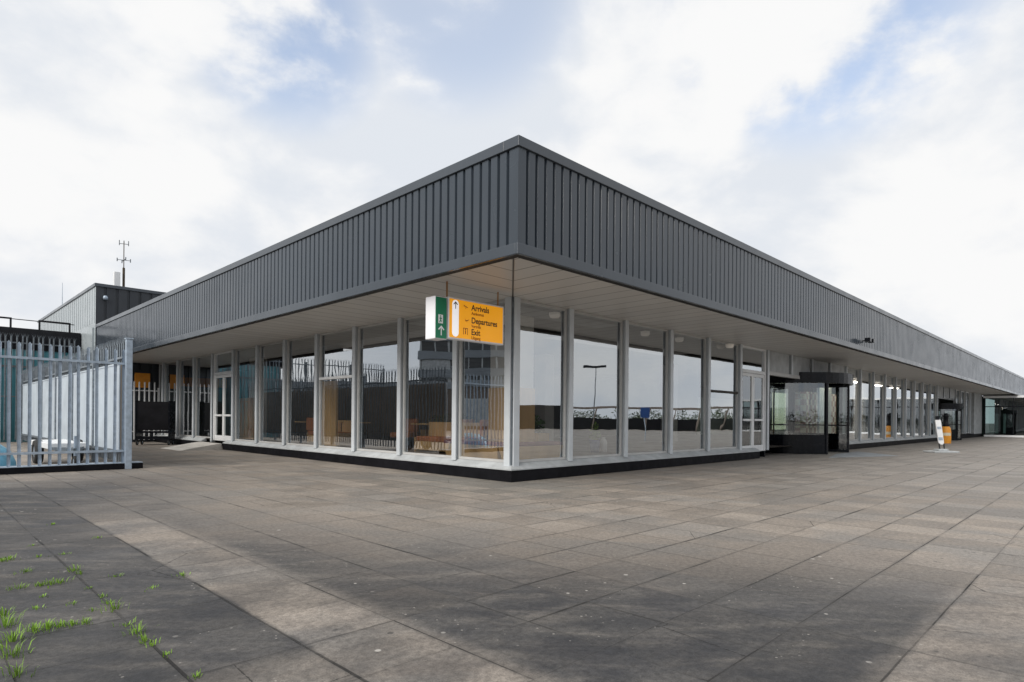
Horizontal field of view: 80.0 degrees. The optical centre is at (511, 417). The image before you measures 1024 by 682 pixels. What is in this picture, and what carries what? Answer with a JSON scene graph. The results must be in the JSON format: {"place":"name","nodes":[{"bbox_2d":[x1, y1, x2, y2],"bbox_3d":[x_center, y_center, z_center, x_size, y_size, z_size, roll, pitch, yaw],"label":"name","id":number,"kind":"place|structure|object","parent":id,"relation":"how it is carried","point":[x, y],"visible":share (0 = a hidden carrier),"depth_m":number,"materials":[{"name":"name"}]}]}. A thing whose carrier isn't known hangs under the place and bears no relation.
{"place":"outdoors","nodes":[
{"label":"outdoors","id":0,"kind":"place"},
{"bbox_2d":[0,316,80,441],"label":"link building","id":1,"kind":"structure","parent":0,"point":[26,332],"depth_m":27.13,"materials":[{"name":"black metal"}]},
{"bbox_2d":[0,523,201,679],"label":"grass","id":2,"kind":"structure","parent":0,"point":[47,625],"depth_m":3.56,"materials":[{"name":"green plant"}]},
{"bbox_2d":[0,436,1023,681],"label":"pavement","id":3,"kind":"structure","parent":0,"point":[902,562],"depth_m":4.99,"materials":[{"name":"concrete"}]},
{"bbox_2d":[0,444,16,465],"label":"tarpaulin bundle","id":4,"kind":"object","parent":3,"relation":"on","point":[3,458],"visible":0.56,"depth_m":13.61,"materials":[{"name":"blue plastic"}]},
{"bbox_2d":[0,332,76,439],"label":"spiked fence","id":5,"kind":"object","parent":3,"relation":"on","point":[34,344],"visible":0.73,"depth_m":26.59,"materials":[{"name":"metal"}]},
{"bbox_2d":[31,436,85,463],"bbox_3d":[-11.182,0.777,15.182,3.700,0.750,1.010,1,0,45],"label":"flat trailer","id":6,"kind":"object","parent":3,"relation":"on","point":[64,444],"visible":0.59,"depth_m":14.81,"materials":[{"name":"white paint"}]},
{"bbox_2d":[0,338,142,474],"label":"palisade fence","id":7,"kind":"object","parent":3,"relation":"on","point":[126,462],"visible":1,"depth_m":13.34,"materials":[{"name":"metal"}]},
{"bbox_2d":[16,337,126,461],"bbox_3d":[-15.254,-0.450,20.365,17.400,3.132,0.178,1,0,45],"label":"palisade fence","id":8,"kind":"object","parent":3,"relation":"on","point":[120,346],"visible":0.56,"depth_m":17.36,"materials":[{"name":"metal"}]},
{"bbox_2d":[37,283,166,441],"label":"plant block","id":9,"kind":"structure","parent":3,"relation":"on","point":[86,311],"depth_m":28.11,"materials":[{"name":"metal"}]},
{"bbox_2d":[113,240,130,286],"bbox_3d":[-18.670,-7.194,29.203,0.622,2.660,0.625,1,0,11],"label":"antenna mast","id":10,"kind":"object","parent":9,"relation":"on","point":[116,278],"visible":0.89,"depth_m":29.19,"materials":[{"name":"grey metal"}]},
{"bbox_2d":[132,381,159,439],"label":"palisade gate","id":11,"kind":"structure","parent":3,"relation":"on","point":[144,390],"depth_m":27.73,"materials":[{"name":"grey metal"}]},
{"bbox_2d":[135,400,174,444],"bbox_3d":[-14.878,0.200,25.445,1.320,1.840,0.680,1,0,-10],"label":"baggage cart","id":12,"kind":"object","parent":3,"relation":"on","point":[149,415],"visible":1,"depth_m":25.18,"materials":[{"name":"black metal"}]},
{"bbox_2d":[162,442,221,450],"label":"access ramp","id":13,"kind":"structure","parent":3,"relation":"on","point":[200,446],"depth_m":22.26,"materials":[{"name":"concrete"}]},
{"bbox_2d":[96,135,1023,481],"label":"terminal building","id":14,"kind":"structure","parent":3,"relation":"on","point":[642,331],"depth_m":16.47,"materials":[{"name":"metal"}]},
{"bbox_2d":[134,373,149,387],"bbox_3d":[-16.954,-1.728,27.967,0.050,0.660,0.620,1,0,45],"label":"orange board","id":15,"kind":"object","parent":14,"relation":"attached to","point":[142,378],"visible":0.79,"depth_m":27.95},
{"bbox_2d":[159,364,161,433],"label":"window","id":16,"kind":"structure","parent":14,"relation":"in","point":[160,365],"depth_m":28.41,"materials":[{"name":"glass"}]},
{"bbox_2d":[164,361,175,434],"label":"window","id":17,"kind":"structure","parent":14,"relation":"in","point":[170,367],"depth_m":27.35,"materials":[{"name":"glass"}]},
{"bbox_2d":[179,358,191,436],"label":"window","id":18,"kind":"structure","parent":14,"relation":"in","point":[185,365],"depth_m":25.92,"materials":[{"name":"glass"}]},
{"bbox_2d":[195,354,210,437],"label":"window","id":19,"kind":"structure","parent":14,"relation":"in","point":[203,363],"depth_m":24.42,"materials":[{"name":"glass"}]},
{"bbox_2d":[213,350,231,440],"bbox_3d":[-10.762,-0.811,22.792,1.960,3.333,0.130,1,0,45],"label":"door","id":20,"kind":"structure","parent":14,"relation":"in","point":[222,360],"depth_m":22.88,"materials":[{"name":"white paint"}]},
{"bbox_2d":[235,346,254,441],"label":"window","id":21,"kind":"structure","parent":14,"relation":"in","point":[244,357],"depth_m":21.43,"materials":[{"name":"glass"}]},
{"bbox_2d":[259,341,282,443],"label":"window","id":22,"kind":"structure","parent":14,"relation":"in","point":[270,354],"depth_m":19.97,"materials":[{"name":"glass"}]},
{"bbox_2d":[286,335,314,446],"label":"window","id":23,"kind":"structure","parent":14,"relation":"in","point":[300,351],"depth_m":18.48,"materials":[{"name":"glass"}]},
{"bbox_2d":[319,328,351,449],"bbox_3d":[-4.865,-0.788,16.923,1.970,3.271,0.090,1,0,45],"label":"window","id":24,"kind":"structure","parent":14,"relation":"in","point":[335,347],"depth_m":17.00,"materials":[{"name":"glass"}]},
{"bbox_2d":[360,422,370,443],"bbox_3d":[-5.690,0.520,21.408,0.800,0.760,1.200,1,0,45],"label":"cafe table","id":25,"kind":"object","parent":14,"relation":"on","point":[366,430],"visible":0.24,"depth_m":21.54,"materials":[{"name":"black metal"}]},
{"bbox_2d":[357,319,396,452],"bbox_3d":[-3.380,-0.775,15.466,1.970,3.271,0.060,1,0,45],"label":"window","id":26,"kind":"structure","parent":14,"relation":"in","point":[361,328],"depth_m":16.11,"materials":[{"name":"metal"}]},
{"bbox_2d":[390,419,417,445],"bbox_3d":[-3.559,0.469,20.164,0.700,0.900,0.750,1,0,15],"label":"lounge chair","id":27,"kind":"object","parent":14,"relation":"on","point":[410,430],"visible":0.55,"depth_m":20.34,"materials":[{"name":"orange fabric"}]},
{"bbox_2d":[411,423,428,436],"bbox_3d":[-2.432,0.549,19.012,0.800,0.760,1.200,1,0,45],"label":"cafe table","id":28,"kind":"object","parent":14,"relation":"on","point":[426,424],"visible":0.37,"depth_m":18.52,"materials":[{"name":"black metal"}]},
{"bbox_2d":[402,314,450,457],"bbox_3d":[-1.906,-0.762,13.999,1.970,3.271,0.060,1,0,45],"label":"window","id":29,"kind":"structure","parent":14,"relation":"in","point":[424,315],"depth_m":14.65,"materials":[{"name":"metal"}]},
{"bbox_2d":[414,422,479,451],"bbox_3d":[-1.707,0.525,16.302,2.250,0.820,0.580,1,0,45],"label":"seating unit","id":30,"kind":"object","parent":14,"relation":"on","point":[440,433],"visible":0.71,"depth_m":16.50,"materials":[{"name":"brown wood"}]},
{"bbox_2d":[420,413,476,435],"bbox_3d":[-2.158,0.371,21.270,2.800,1.121,0.682,1,0,45],"label":"planter box","id":31,"kind":"object","parent":14,"relation":"on","point":[448,419],"visible":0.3,"depth_m":21.61,"materials":[{"name":"green wood"}]},
{"bbox_2d":[446,281,503,345],"bbox_3d":[-0.673,-1.886,11.139,0.129,1.000,1.351,1,0,45],"label":"direction sign","id":32,"kind":"object","parent":14,"relation":"hanging from","point":[474,321],"visible":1,"depth_m":11.05,"materials":[{"name":"yellow"}]},
{"bbox_2d":[425,296,446,340],"bbox_3d":[-1.315,-1.729,10.602,0.278,0.735,0.265,1,0,45],"label":"exit sign","id":33,"kind":"object","parent":32,"relation":"attached to","point":[436,318],"visible":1,"depth_m":10.51,"materials":[{"name":"green plastic"}]},
{"bbox_2d":[463,420,487,440],"bbox_3d":[-0.848,0.493,16.031,0.750,0.900,0.700,1,0,35],"label":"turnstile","id":34,"kind":"object","parent":14,"relation":"on","point":[483,430],"visible":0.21,"depth_m":15.60,"materials":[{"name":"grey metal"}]},
{"bbox_2d":[458,299,504,461],"bbox_3d":[-0.598,-0.751,12.698,1.500,3.271,0.060,1,0,45],"label":"window","id":35,"kind":"structure","parent":14,"relation":"in","point":[460,456],"depth_m":13.18,"materials":[{"name":"metal"}]},
{"bbox_2d":[443,440,562,459],"bbox_3d":[-0.229,0.738,14.209,2.297,0.420,1.697,1,0,45],"label":"corner bench","id":36,"kind":"object","parent":14,"relation":"on","point":[527,450],"visible":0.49,"depth_m":13.51,"materials":[{"name":"brown wood"}]},
{"bbox_2d":[535,414,548,440],"bbox_3d":[0.403,0.392,19.027,1.606,1.123,0.698,1,0,45],"label":"planter box","id":37,"kind":"object","parent":14,"relation":"on","point":[541,436],"visible":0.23,"depth_m":18.51,"materials":[{"name":"grey concrete"}]},
{"bbox_2d":[519,299,566,461],"bbox_3d":[0.618,-0.740,12.722,0.060,3.271,1.560,1,0,45],"label":"window","id":38,"kind":"structure","parent":14,"relation":"in","point":[522,301],"depth_m":13.23,"materials":[{"name":"metal"}]},
{"bbox_2d":[589,422,600,451],"bbox_3d":[2.345,0.531,17.299,0.382,0.879,0.379,1,0,20],"label":"potted plant","id":39,"kind":"object","parent":14,"relation":"on","point":[594,442],"visible":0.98,"depth_m":17.21,"materials":[{"name":"green plant"}]},
{"bbox_2d":[573,310,622,458],"bbox_3d":[1.948,-0.728,14.058,0.060,3.271,1.990,1,0,45],"label":"window","id":40,"kind":"structure","parent":14,"relation":"in","point":[576,312],"depth_m":14.72,"materials":[{"name":"metal"}]},
{"bbox_2d":[600,437,606,451],"bbox_3d":[2.626,0.763,17.504,0.195,0.420,0.200,1,0,45],"label":"white jug","id":41,"kind":"object","parent":14,"relation":"on","point":[603,444],"visible":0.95,"depth_m":17.43,"materials":[{"name":"paint"}]},
{"bbox_2d":[628,322,667,454],"bbox_3d":[3.429,-0.715,15.547,0.060,3.271,1.990,1,0,45],"label":"window","id":42,"kind":"structure","parent":14,"relation":"in","point":[661,334],"depth_m":16.09,"materials":[{"name":"metal"}]},
{"bbox_2d":[673,331,705,451],"bbox_3d":[4.910,-0.702,17.035,0.060,3.271,1.990,1,0,45],"label":"window","id":43,"kind":"structure","parent":14,"relation":"in","point":[689,378],"depth_m":17.10,"materials":[{"name":"glass"}]},
{"bbox_2d":[710,339,737,449],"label":"window","id":44,"kind":"structure","parent":14,"relation":"in","point":[724,361],"depth_m":18.59,"materials":[{"name":"glass"}]},
{"bbox_2d":[742,345,765,450],"bbox_3d":[7.883,-0.607,20.002,0.130,3.413,1.980,1,0,45],"label":"door","id":45,"kind":"structure","parent":14,"relation":"in","point":[754,359],"depth_m":20.12,"materials":[{"name":"white paint"}]},
{"bbox_2d":[772,392,785,429],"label":"lit window","id":46,"kind":"structure","parent":14,"relation":"in","point":[780,398],"depth_m":30.00,"materials":[{"name":"beige"}]},
{"bbox_2d":[767,372,852,453],"bbox_3d":[11.385,-0.185,24.879,4.420,3.050,4.420,1,0,45],"label":"revolving door","id":47,"kind":"structure","parent":14,"relation":"in","point":[795,443],"depth_m":23.16,"materials":[{"name":"black metal"}]},
{"bbox_2d":[848,367,858,440],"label":"window","id":48,"kind":"structure","parent":14,"relation":"in","point":[854,389],"depth_m":27.77,"materials":[{"name":"glass"}]},
{"bbox_2d":[861,370,871,439],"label":"window","id":49,"kind":"structure","parent":14,"relation":"in","point":[866,431],"depth_m":29.14,"materials":[{"name":"glass"}]},
{"bbox_2d":[874,373,883,438],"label":"window","id":50,"kind":"structure","parent":14,"relation":"in","point":[879,378],"depth_m":30.69,"materials":[{"name":"glass"}]},
{"bbox_2d":[886,375,894,437],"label":"window","id":51,"kind":"structure","parent":14,"relation":"in","point":[890,384],"depth_m":32.14,"materials":[{"name":"glass"}]},
{"bbox_2d":[897,377,903,437],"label":"window","id":52,"kind":"structure","parent":14,"relation":"in","point":[900,381],"depth_m":33.64,"materials":[{"name":"glass"}]},
{"bbox_2d":[906,380,912,436],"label":"window","id":53,"kind":"structure","parent":14,"relation":"in","point":[909,418],"depth_m":35.12,"materials":[{"name":"glass"}]},
{"bbox_2d":[915,381,921,436],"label":"window","id":54,"kind":"structure","parent":14,"relation":"in","point":[918,384],"depth_m":36.65,"materials":[{"name":"glass"}]},
{"bbox_2d":[923,383,928,435],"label":"window","id":55,"kind":"structure","parent":14,"relation":"in","point":[926,386],"depth_m":38.17,"materials":[{"name":"glass"}]},
{"bbox_2d":[931,385,935,435],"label":"window","id":56,"kind":"structure","parent":14,"relation":"in","point":[933,387],"depth_m":39.62,"materials":[{"name":"glass"}]},
{"bbox_2d":[938,403,963,439],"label":"revolving door","id":57,"kind":"structure","parent":14,"relation":"in","point":[956,434],"depth_m":41.05,"materials":[{"name":"black metal"}]},
{"bbox_2d":[956,390,959,429],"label":"window","id":58,"kind":"structure","parent":14,"relation":"in","point":[957,391],"depth_m":45.80,"materials":[{"name":"metal"}]},
{"bbox_2d":[962,391,964,433],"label":"window","id":59,"kind":"structure","parent":14,"relation":"in","point":[963,392],"depth_m":47.34,"materials":[{"name":"glass"}]},
{"bbox_2d":[966,392,969,432],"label":"window","id":60,"kind":"structure","parent":14,"relation":"in","point":[968,393],"depth_m":48.59,"materials":[{"name":"glass"}]},
{"bbox_2d":[829,452,896,457],"bbox_3d":[12.835,1.356,22.224,1.880,0.011,5.300,1,0,45],"label":"doormat","id":61,"kind":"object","parent":3,"relation":"on","point":[857,454],"depth_m":22.09,"materials":[{"name":"grey rubber"}]},
{"bbox_2d":[923,416,959,452],"bbox_3d":[17.438,0.663,24.774,1.040,1.480,0.680,1,0,-3],"label":"pavement sign","id":62,"kind":"object","parent":3,"relation":"on","point":[939,431],"visible":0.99,"depth_m":24.75,"materials":[{"name":"plastic"}]},
{"bbox_2d":[942,413,950,443],"bbox_3d":[25.188,0.591,35.396,0.520,1.760,0.528,1,0,45],"label":"litter bin","id":63,"kind":"object","parent":3,"relation":"on","point":[946,429],"visible":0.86,"depth_m":35.23,"materials":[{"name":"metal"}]},
{"bbox_2d":[983,395,1023,437],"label":"entrance pavilion","id":64,"kind":"structure","parent":3,"relation":"on","point":[1003,416],"depth_m":51.78,"materials":[{"name":"white paint"}]},
{"bbox_2d":[0,0,1023,376],"label":"sky","id":65,"kind":"structure","parent":0,"point":[873,150],"materials":[{"name":"white"}]}
]}

